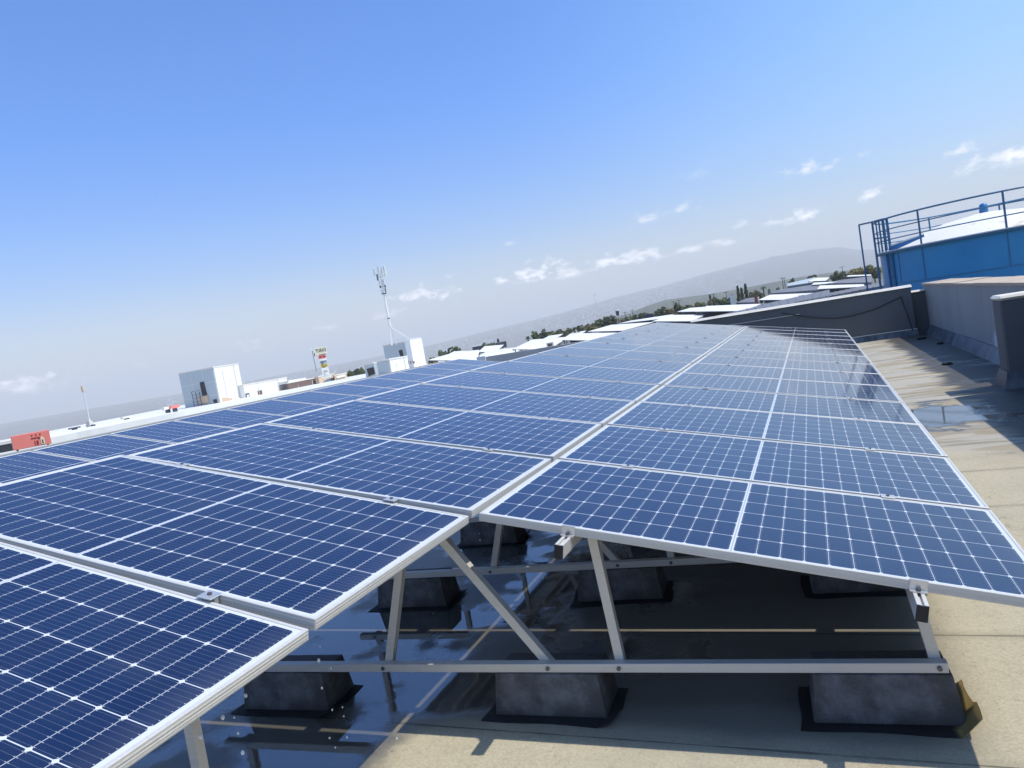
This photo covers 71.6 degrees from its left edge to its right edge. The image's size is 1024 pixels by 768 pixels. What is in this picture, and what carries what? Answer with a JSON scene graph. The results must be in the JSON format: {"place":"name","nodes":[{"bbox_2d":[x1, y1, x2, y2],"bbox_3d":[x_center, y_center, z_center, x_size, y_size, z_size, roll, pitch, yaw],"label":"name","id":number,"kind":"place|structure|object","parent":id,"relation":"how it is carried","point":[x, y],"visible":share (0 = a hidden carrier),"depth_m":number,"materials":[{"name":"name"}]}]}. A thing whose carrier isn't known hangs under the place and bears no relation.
{"place":"outdoors","nodes":[
{"label":"outdoors","id":0,"kind":"place"},
{"bbox_2d":[0,439,12,452],"bbox_3d":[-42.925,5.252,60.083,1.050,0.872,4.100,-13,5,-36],"label":"dark shed","id":1,"kind":"structure","parent":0,"point":[5,445],"depth_m":58.51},
{"bbox_2d":[11,430,51,450],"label":"red signboard","id":2,"kind":"object","parent":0,"point":[29,440],"visible":0.91,"depth_m":57.82,"materials":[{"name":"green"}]},
{"bbox_2d":[0,410,187,454],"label":"white long roof","id":3,"kind":"structure","parent":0,"point":[89,431],"depth_m":90.27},
{"bbox_2d":[178,363,241,407],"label":"white stair building","id":4,"kind":"structure","parent":0,"point":[210,385],"depth_m":200.61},
{"bbox_2d":[238,377,286,397],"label":"white wing building","id":5,"kind":"structure","parent":0,"point":[257,388],"depth_m":210.59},
{"bbox_2d":[279,378,315,389],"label":"brown hall","id":6,"kind":"structure","parent":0,"point":[296,383],"depth_m":219.84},
{"bbox_2d":[373,266,408,345],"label":"telecom mast","id":7,"kind":"object","parent":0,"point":[381,275],"visible":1,"depth_m":222.72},
{"bbox_2d":[0,247,884,439],"bbox_3d":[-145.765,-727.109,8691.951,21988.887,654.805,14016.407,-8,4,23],"label":"distant hills","id":8,"kind":"structure","parent":0,"point":[795,265],"depth_m":7884.61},
{"bbox_2d":[156,271,748,406],"bbox_3d":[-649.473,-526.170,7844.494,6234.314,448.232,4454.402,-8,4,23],"label":"distant town","id":9,"kind":"object","parent":8,"relation":"on","point":[610,308],"visible":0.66,"depth_m":8032.11},
{"bbox_2d":[0,0,1023,423],"label":"sky","id":10,"kind":"structure","parent":0,"point":[186,185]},
{"bbox_2d":[129,333,1023,767],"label":"roof","id":11,"kind":"structure","parent":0,"point":[967,411],"depth_m":3.53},
{"bbox_2d":[0,361,445,456],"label":"parapet","id":12,"kind":"structure","parent":11,"relation":"on","point":[54,444],"depth_m":13.99,"materials":[{"name":"paint"}]},
{"bbox_2d":[231,684,362,718],"bbox_3d":[-1.139,1.661,3.769,0.631,0.033,0.342,-8,4,22],"label":"rubber mat","id":13,"kind":"object","parent":11,"relation":"on","point":[316,714],"visible":0.41,"depth_m":3.66,"materials":[{"name":"rubber"}]},
{"bbox_2d":[244,654,353,709],"bbox_3d":[-1.147,1.579,3.777,0.528,0.189,0.248,-8,4,19],"label":"ballast block","id":14,"kind":"object","parent":13,"relation":"on","point":[284,690],"depth_m":3.67,"materials":[{"name":"concrete"}]},
{"bbox_2d":[264,537,948,672],"bbox_3d":[-0.075,0.817,3.247,3.515,1.031,0.088,-8,4,20],"label":"support frame","id":15,"kind":"object","parent":14,"relation":"on","point":[934,662],"visible":0.69,"depth_m":3.12,"materials":[{"name":"metal"}]},
{"bbox_2d":[554,536,581,559],"bbox_3d":[3.094,-0.312,9.791,0.037,0.058,15.224,4,9,22],"label":"mounting rail","id":16,"kind":"object","parent":15,"relation":"on","point":[564,546],"visible":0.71,"depth_m":2.86,"materials":[{"name":"metal"}]},
{"bbox_2d":[560,524,575,537],"bbox_3d":[0.231,0.605,2.926,0.056,0.040,0.031,5,9,22],"label":"panel clamp","id":17,"kind":"object","parent":16,"relation":"attached to","point":[568,530],"visible":1,"depth_m":2.92,"materials":[{"name":"metal"}]},
{"bbox_2d":[607,401,947,457],"bbox_3d":[1.847,0.308,5.133,2.101,0.036,1.045,4,9,22],"label":"solar panel","id":18,"kind":"object","parent":16,"relation":"on","point":[908,438],"visible":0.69,"depth_m":5.04,"materials":[{"name":"glass"}]},
{"bbox_2d":[664,373,903,402],"bbox_3d":[2.668,0.031,7.099,2.101,0.037,1.045,4,9,22],"label":"solar panel","id":19,"kind":"object","parent":16,"relation":"on","point":[818,388],"visible":0.7,"depth_m":7.03,"materials":[{"name":"glass"}]},
{"bbox_2d":[707,349,872,363],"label":"solar panel","id":20,"kind":"object","parent":16,"relation":"on","point":[797,356],"visible":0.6,"depth_m":10.00,"materials":[{"name":"glass"}]},
{"bbox_2d":[724,339,860,349],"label":"solar panel","id":21,"kind":"object","parent":16,"relation":"on","point":[796,344],"visible":0.67,"depth_m":11.97,"materials":[{"name":"glass"}]},
{"bbox_2d":[730,335,856,344],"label":"solar panel","id":22,"kind":"object","parent":16,"relation":"on","point":[811,340],"visible":0.56,"depth_m":13.00,"materials":[{"name":"glass"}]},
{"bbox_2d":[736,332,852,339],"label":"solar panel","id":23,"kind":"object","parent":16,"relation":"on","point":[797,335],"visible":0.69,"depth_m":13.97,"materials":[{"name":"glass"}]},
{"bbox_2d":[740,329,849,335],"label":"solar panel","id":24,"kind":"object","parent":16,"relation":"on","point":[797,332],"visible":0.69,"depth_m":14.94,"materials":[{"name":"glass"}]},
{"bbox_2d":[905,589,929,622],"bbox_3d":[4.267,-0.221,9.314,0.037,0.058,15.224,4,9,22],"label":"mounting rail","id":25,"kind":"object","parent":15,"relation":"on","point":[919,604],"visible":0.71,"depth_m":2.37,"materials":[{"name":"metal"}]},
{"bbox_2d":[479,459,1023,607],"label":"solar panel","id":26,"kind":"object","parent":25,"relation":"on","point":[964,552],"visible":1,"depth_m":3.00,"materials":[{"name":"glass"}]},
{"bbox_2d":[559,425,989,509],"bbox_3d":[1.437,0.449,4.151,2.101,0.037,1.045,4,9,22],"label":"solar panel","id":27,"kind":"object","parent":25,"relation":"on","point":[925,478],"visible":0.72,"depth_m":4.04,"materials":[{"name":"glass"}]},
{"bbox_2d":[640,385,921,424],"bbox_3d":[2.257,0.172,6.116,2.101,0.038,1.045,5,9,22],"label":"solar panel","id":28,"kind":"object","parent":25,"relation":"on","point":[888,411],"visible":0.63,"depth_m":6.05,"materials":[{"name":"glass"}]},
{"bbox_2d":[681,363,889,385],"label":"solar panel","id":29,"kind":"object","parent":25,"relation":"on","point":[802,374],"visible":0.64,"depth_m":8.03,"materials":[{"name":"glass"}]},
{"bbox_2d":[696,355,880,373],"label":"solar panel","id":30,"kind":"object","parent":25,"relation":"on","point":[802,364],"visible":0.66,"depth_m":9.03,"materials":[{"name":"glass"}]},
{"bbox_2d":[716,343,865,355],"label":"solar panel","id":31,"kind":"object","parent":25,"relation":"on","point":[794,349],"visible":0.61,"depth_m":11.02,"materials":[{"name":"glass"}]},
{"bbox_2d":[744,326,847,332],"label":"solar panel","id":32,"kind":"object","parent":25,"relation":"on","point":[796,329],"visible":0.65,"depth_m":15.93,"materials":[{"name":"glass"}]},
{"bbox_2d":[909,577,928,594],"bbox_3d":[1.404,0.697,2.449,0.056,0.040,0.031,4,9,22],"label":"panel clamp","id":33,"kind":"object","parent":25,"relation":"attached to","point":[916,585],"visible":1,"depth_m":2.45,"materials":[{"name":"metal"}]},
{"bbox_2d":[368,589,466,611],"bbox_3d":[-0.650,1.506,4.936,0.631,0.015,0.342,-8,4,21],"label":"rubber mat","id":34,"kind":"object","parent":11,"relation":"on","point":[455,600],"visible":0.35,"depth_m":4.80,"materials":[{"name":"rubber"}]},
{"bbox_2d":[378,567,459,607],"bbox_3d":[-0.660,1.415,4.944,0.528,0.189,0.248,-8,4,20],"label":"ballast block","id":35,"kind":"object","parent":34,"relation":"on","point":[432,591],"depth_m":4.83,"materials":[{"name":"concrete"}]},
{"bbox_2d":[388,524,737,579],"bbox_3d":[0.412,0.652,4.413,3.515,1.031,0.088,-8,4,20],"label":"support frame","id":36,"kind":"object","parent":35,"relation":"on","point":[616,561],"visible":0.4,"depth_m":4.47,"materials":[{"name":"metal"}]},
{"bbox_2d":[457,529,530,548],"bbox_3d":[-0.165,1.330,6.102,0.631,0.038,0.342,-8,4,21],"label":"rubber mat","id":37,"kind":"object","parent":11,"relation":"on","point":[459,546],"visible":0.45,"depth_m":6.00,"materials":[{"name":"rubber"}]},
{"bbox_2d":[460,522,525,545],"bbox_3d":[-0.172,1.250,6.111,0.528,0.189,0.248,-8,4,21],"label":"ballast block","id":38,"kind":"object","parent":37,"relation":"on","point":[470,534],"depth_m":6.02,"materials":[{"name":"concrete"}]},
{"bbox_2d":[476,341,582,361],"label":"end wall","id":39,"kind":"structure","parent":11,"relation":"on","point":[508,356],"depth_m":22.14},
{"bbox_2d":[481,688,628,727],"bbox_3d":[0.204,1.465,3.280,0.631,0.033,0.342,-8,4,23],"label":"rubber mat","id":40,"kind":"object","parent":11,"relation":"on","point":[491,715],"visible":0.39,"depth_m":3.17,"materials":[{"name":"rubber"}]},
{"bbox_2d":[495,653,617,717],"bbox_3d":[0.196,1.383,3.288,0.528,0.189,0.248,-8,4,21],"label":"ballast block","id":41,"kind":"object","parent":40,"relation":"on","point":[578,694],"depth_m":3.19,"materials":[{"name":"concrete"}]},
{"bbox_2d":[570,581,672,607],"bbox_3d":[0.694,1.313,4.447,0.631,0.007,0.342,-9,4,16],"label":"rubber mat","id":42,"kind":"object","parent":11,"relation":"on","point":[668,595],"visible":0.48,"depth_m":4.33,"materials":[{"name":"rubber"}]},
{"bbox_2d":[578,556,666,601],"bbox_3d":[0.683,1.219,4.455,0.528,0.189,0.248,-8,4,19],"label":"ballast block","id":43,"kind":"object","parent":42,"relation":"on","point":[638,583],"depth_m":4.34,"materials":[{"name":"concrete"}]},
{"bbox_2d":[691,285,918,342],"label":"end wall","id":44,"kind":"structure","parent":11,"relation":"on","point":[890,320],"depth_m":18.38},
{"bbox_2d":[783,297,912,330],"bbox_3d":[8.658,-1.618,18.411,2.989,0.983,0.021,-8,4,23],"label":"cable","id":45,"kind":"object","parent":44,"relation":"attached to","point":[859,313],"visible":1,"depth_m":18.21,"materials":[{"name":"black plastic"}]},
{"bbox_2d":[801,575,906,598],"bbox_3d":[1.959,1.113,3.984,0.631,0.038,0.342,-8,4,20],"label":"rubber mat","id":46,"kind":"object","parent":11,"relation":"on","point":[806,586],"visible":0.34,"depth_m":3.90,"materials":[{"name":"rubber"}]},
{"bbox_2d":[809,574,904,593],"bbox_3d":[1.952,1.033,3.992,0.528,0.189,0.248,-8,4,19],"label":"ballast block","id":47,"kind":"object","parent":46,"relation":"on","point":[820,584],"depth_m":3.92,"materials":[{"name":"concrete"}]},
{"bbox_2d":[798,680,982,738],"bbox_3d":[1.469,1.258,2.816,0.631,0.078,0.342,-8,4,22],"label":"rubber mat","id":48,"kind":"object","parent":11,"relation":"on","point":[972,713],"visible":0.42,"depth_m":2.70,"materials":[{"name":"black rubber"}]},
{"bbox_2d":[809,650,965,725],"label":"ballast block","id":49,"kind":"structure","parent":48,"relation":"on","point":[900,698],"depth_m":2.73,"materials":[{"name":"concrete"}]},
{"bbox_2d":[911,289,929,332],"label":"recessed wall","id":50,"kind":"structure","parent":11,"relation":"on","point":[920,310],"depth_m":18.00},
{"bbox_2d":[921,276,1023,364],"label":"side wall","id":51,"kind":"structure","parent":11,"relation":"on","point":[960,313],"depth_m":13.32,"materials":[{"name":"paint"}]},
{"bbox_2d":[990,291,1023,389],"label":"wall pier","id":52,"kind":"structure","parent":11,"relation":"on","point":[1008,309],"depth_m":8.84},
{"bbox_2d":[603,315,616,324],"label":"leafy tree","id":53,"kind":"object","parent":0,"point":[607,320],"visible":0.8,"depth_m":275.09,"materials":[{"name":"green plant"}]},
{"bbox_2d":[584,266,882,326],"bbox_3d":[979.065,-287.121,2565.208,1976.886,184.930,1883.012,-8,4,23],"label":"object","id":54,"kind":"structure","parent":0,"point":[691,300],"depth_m":2678.78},
{"bbox_2d":[787,277,814,287],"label":"shed roof","id":55,"kind":"structure","parent":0,"point":[805,282],"depth_m":242.72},
{"bbox_2d":[858,186,1023,290],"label":"water tank","id":56,"kind":"object","parent":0,"point":[984,242],"visible":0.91,"depth_m":21.98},
{"bbox_3d":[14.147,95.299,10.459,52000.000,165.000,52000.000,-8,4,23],"label":"ground","id":57,"kind":"structure","parent":0,"visible":0},
{"bbox_2d":[0,361,442,440],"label":"warehouse building","id":58,"kind":"structure","parent":57,"relation":"on","point":[198,409],"depth_m":193.10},
{"bbox_2d":[310,347,331,377],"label":"sign pylon","id":59,"kind":"object","parent":58,"relation":"on","point":[321,352],"visible":1,"depth_m":169.04,"materials":[{"name":"white"}]},
{"bbox_2d":[371,355,408,374],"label":"white annex","id":60,"kind":"object","parent":58,"relation":"on","point":[389,365],"visible":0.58,"depth_m":204.38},
{"bbox_2d":[314,373,334,383],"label":"arch building","id":61,"kind":"structure","parent":57,"relation":"on","point":[319,379],"depth_m":227.66,"materials":[{"name":"blue concrete"}]},
{"bbox_2d":[363,362,378,376],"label":"grey shed","id":62,"kind":"structure","parent":57,"relation":"on","point":[371,369],"depth_m":192.48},
{"bbox_2d":[382,338,406,358],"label":"building","id":63,"kind":"structure","parent":57,"relation":"on","point":[395,350],"depth_m":228.35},
{"bbox_2d":[404,337,425,367],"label":"white tower block","id":64,"kind":"structure","parent":57,"relation":"on","point":[415,352],"depth_m":224.06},
{"bbox_2d":[520,303,765,350],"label":"factory building","id":65,"kind":"structure","parent":57,"relation":"on","point":[598,332],"depth_m":152.14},
{"bbox_2d":[428,350,479,362],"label":"sheet canopy","id":66,"kind":"object","parent":65,"relation":"on","point":[471,355],"visible":0.5,"depth_m":110.03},
{"bbox_2d":[479,347,521,355],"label":"sheet canopy","id":67,"kind":"object","parent":65,"relation":"on","point":[498,351],"visible":0.37,"depth_m":121.14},
{"bbox_2d":[512,337,566,351],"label":"sheet canopy","id":68,"kind":"object","parent":65,"relation":"on","point":[534,344],"visible":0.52,"depth_m":116.87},
{"bbox_2d":[563,332,616,343],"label":"sheet canopy","id":69,"kind":"object","parent":65,"relation":"on","point":[576,337],"visible":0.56,"depth_m":119.94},
{"bbox_2d":[588,322,652,332],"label":"sheet canopy","id":70,"kind":"object","parent":65,"relation":"on","point":[617,328],"visible":0.62,"depth_m":134.16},
{"bbox_2d":[618,314,672,326],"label":"sheet canopy","id":71,"kind":"object","parent":65,"relation":"on","point":[651,319],"visible":0.46,"depth_m":161.63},
{"bbox_2d":[652,315,704,323],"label":"sheet canopy","id":72,"kind":"object","parent":65,"relation":"on","point":[687,319],"visible":0.61,"depth_m":121.26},
{"bbox_2d":[678,307,702,314],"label":"sheet canopy","id":73,"kind":"object","parent":65,"relation":"on","point":[689,311],"visible":0.49,"depth_m":164.14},
{"bbox_2d":[695,304,759,317],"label":"sheet canopy","id":74,"kind":"object","parent":65,"relation":"on","point":[709,311],"visible":0.57,"depth_m":129.79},
{"bbox_2d":[736,297,759,304],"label":"shed roof","id":75,"kind":"structure","parent":65,"relation":"on","point":[748,301],"depth_m":181.33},
{"bbox_2d":[715,290,829,315],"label":"shed roof","id":76,"kind":"structure","parent":65,"relation":"on","point":[795,299],"depth_m":110.18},
{"bbox_2d":[759,293,811,303],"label":"sheet canopy","id":77,"kind":"object","parent":65,"relation":"on","point":[772,298],"visible":0.37,"depth_m":145.60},
{"bbox_2d":[768,285,819,294],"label":"shed roof","id":78,"kind":"structure","parent":65,"relation":"on","point":[806,289],"depth_m":174.06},
{"bbox_2d":[794,282,883,302],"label":"shed roof","id":79,"kind":"structure","parent":65,"relation":"on","point":[850,291],"depth_m":82.10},
{"bbox_2d":[818,284,864,292],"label":"sheet canopy","id":80,"kind":"object","parent":65,"relation":"on","point":[833,288],"visible":0.47,"depth_m":146.35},
{"bbox_2d":[827,276,872,285],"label":"shed roof","id":81,"kind":"structure","parent":57,"relation":"on","point":[861,280],"depth_m":187.98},
{"label":"rail","id":82,"kind":"object","parent":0,"visible":0},
{"bbox_2d":[265,400,601,461],"bbox_3d":[-0.533,0.291,4.951,2.101,0.037,1.045,4,9,22],"label":"solar panel","id":83,"kind":"object","parent":82,"relation":"on","point":[553,439],"visible":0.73,"depth_m":4.84,"materials":[{"name":"glass"}]},
{"bbox_2d":[356,383,634,426],"bbox_3d":[-0.123,0.155,5.934,2.101,0.038,1.045,5,9,22],"label":"solar panel","id":84,"kind":"object","parent":82,"relation":"on","point":[603,412],"visible":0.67,"depth_m":5.86,"materials":[{"name":"glass"}]},
{"bbox_2d":[469,361,677,386],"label":"solar panel","id":85,"kind":"object","parent":82,"relation":"on","point":[661,378],"visible":0.74,"depth_m":7.83,"materials":[{"name":"glass"}]},
{"label":"rail","id":86,"kind":"object","parent":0,"visible":0},
{"bbox_2d":[0,542,308,767],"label":"solar panel","id":87,"kind":"object","parent":86,"relation":"on","point":[100,669],"visible":1,"depth_m":1.90,"materials":[{"name":"glass"}]},
{"bbox_2d":[196,590,222,603],"bbox_3d":[-0.958,0.683,2.251,0.060,0.045,0.054,4,9,22],"label":"panel clamp","id":88,"kind":"object","parent":86,"relation":"attached to","point":[210,595],"visible":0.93,"depth_m":2.24,"materials":[{"name":"metal"}]},
{"bbox_2d":[0,455,468,629],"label":"solar panel","id":89,"kind":"object","parent":86,"relation":"on","point":[310,558],"visible":0.97,"depth_m":2.79,"materials":[{"name":"glass"}]},
{"bbox_2d":[126,423,550,517],"bbox_3d":[-0.945,0.427,3.968,2.101,0.037,1.045,5,9,22],"label":"solar panel","id":90,"kind":"object","parent":86,"relation":"on","point":[471,483],"visible":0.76,"depth_m":3.83,"materials":[{"name":"glass"}]},
{"bbox_2d":[421,371,659,403],"bbox_3d":[0.287,0.017,6.917,2.101,0.037,1.045,4,9,22],"label":"solar panel","id":91,"kind":"object","parent":86,"relation":"on","point":[636,392],"visible":0.69,"depth_m":6.85,"materials":[{"name":"glass"}]},
{"bbox_2d":[509,354,691,373],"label":"solar panel","id":92,"kind":"object","parent":86,"relation":"on","point":[678,367],"visible":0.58,"depth_m":8.85,"materials":[{"name":"glass"}]},
{"bbox_2d":[537,347,703,364],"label":"solar panel","id":93,"kind":"object","parent":86,"relation":"on","point":[645,355],"visible":0.79,"depth_m":9.80,"materials":[{"name":"glass"}]},
{"bbox_2d":[564,342,712,355],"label":"solar panel","id":94,"kind":"object","parent":86,"relation":"on","point":[654,348],"visible":0.7,"depth_m":10.83,"materials":[{"name":"glass"}]},
{"bbox_2d":[583,337,720,349],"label":"solar panel","id":95,"kind":"object","parent":86,"relation":"on","point":[659,342],"visible":0.62,"depth_m":11.81,"materials":[{"name":"glass"}]},
{"bbox_2d":[603,334,727,343],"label":"solar panel","id":96,"kind":"object","parent":86,"relation":"on","point":[676,338],"visible":0.57,"depth_m":12.78,"materials":[{"name":"glass"}]},
{"bbox_2d":[615,330,732,338],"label":"solar panel","id":97,"kind":"object","parent":86,"relation":"on","point":[701,335],"visible":0.67,"depth_m":13.77,"materials":[{"name":"glass"}]},
{"bbox_2d":[630,327,737,335],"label":"solar panel","id":98,"kind":"object","parent":86,"relation":"on","point":[733,333],"visible":0.71,"depth_m":14.74,"materials":[{"name":"glass"}]},
{"bbox_2d":[642,325,742,332],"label":"solar panel","id":99,"kind":"object","parent":86,"relation":"on","point":[696,328],"visible":0.69,"depth_m":15.78,"materials":[{"name":"glass"}]},
{"bbox_2d":[649,322,745,328],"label":"solar panel","id":100,"kind":"object","parent":86,"relation":"on","point":[700,325],"visible":0.73,"depth_m":16.75,"materials":[{"name":"glass"}]},
{"label":"rail","id":101,"kind":"object","parent":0,"visible":0},
{"bbox_2d":[0,451,92,483],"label":"solar panel","id":102,"kind":"object","parent":101,"relation":"on","point":[18,466],"visible":0.27,"depth_m":8.22,"materials":[{"name":"glass"}]},
{"bbox_2d":[32,434,173,460],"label":"solar panel","id":103,"kind":"object","parent":101,"relation":"on","point":[99,447],"visible":0.41,"depth_m":9.05,"materials":[{"name":"glass"}]},
{"bbox_2d":[110,420,236,443],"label":"solar panel","id":104,"kind":"object","parent":101,"relation":"on","point":[171,431],"visible":0.37,"depth_m":10.01,"materials":[{"name":"glass"}]},
{"bbox_2d":[173,409,287,428],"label":"solar panel","id":105,"kind":"object","parent":101,"relation":"on","point":[231,418],"visible":0.38,"depth_m":11.00,"materials":[{"name":"glass"}]},
{"bbox_2d":[228,400,328,415],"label":"solar panel","id":106,"kind":"object","parent":101,"relation":"on","point":[282,408],"visible":0.38,"depth_m":11.97,"materials":[{"name":"glass"}]},
{"bbox_2d":[271,391,364,405],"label":"solar panel","id":107,"kind":"object","parent":101,"relation":"on","point":[319,398],"visible":0.42,"depth_m":12.97,"materials":[{"name":"glass"}]},
{"bbox_2d":[311,384,394,396],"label":"solar panel","id":108,"kind":"object","parent":101,"relation":"on","point":[355,390],"visible":0.38,"depth_m":13.95,"materials":[{"name":"glass"}]},
{"bbox_2d":[344,378,422,388],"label":"solar panel","id":109,"kind":"object","parent":101,"relation":"on","point":[385,383],"visible":0.42,"depth_m":14.94,"materials":[{"name":"glass"}]},
{"bbox_2d":[372,372,445,381],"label":"solar panel","id":110,"kind":"object","parent":101,"relation":"on","point":[410,377],"visible":0.42,"depth_m":15.92,"materials":[{"name":"glass"}]},
{"bbox_2d":[400,367,465,375],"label":"solar panel","id":111,"kind":"object","parent":101,"relation":"on","point":[434,371],"visible":0.4,"depth_m":16.90,"materials":[{"name":"glass"}]},
{"bbox_2d":[423,363,483,370],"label":"solar panel","id":112,"kind":"object","parent":101,"relation":"on","point":[453,366],"visible":0.43,"depth_m":17.89,"materials":[{"name":"glass"}]},
{"bbox_2d":[442,359,499,365],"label":"solar panel","id":113,"kind":"object","parent":101,"relation":"on","point":[472,362],"visible":0.43,"depth_m":18.88,"materials":[{"name":"glass"}]},
{"bbox_3d":[-1.560,1.719,2.789,0.528,0.189,0.248,-8,4,19],"label":"ballast block","id":114,"kind":"object","parent":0,"visible":0},
{"bbox_2d":[184,717,208,767],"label":"support frame","id":115,"kind":"object","parent":114,"relation":"on","point":[197,754],"depth_m":2.54,"materials":[{"name":"metal"}]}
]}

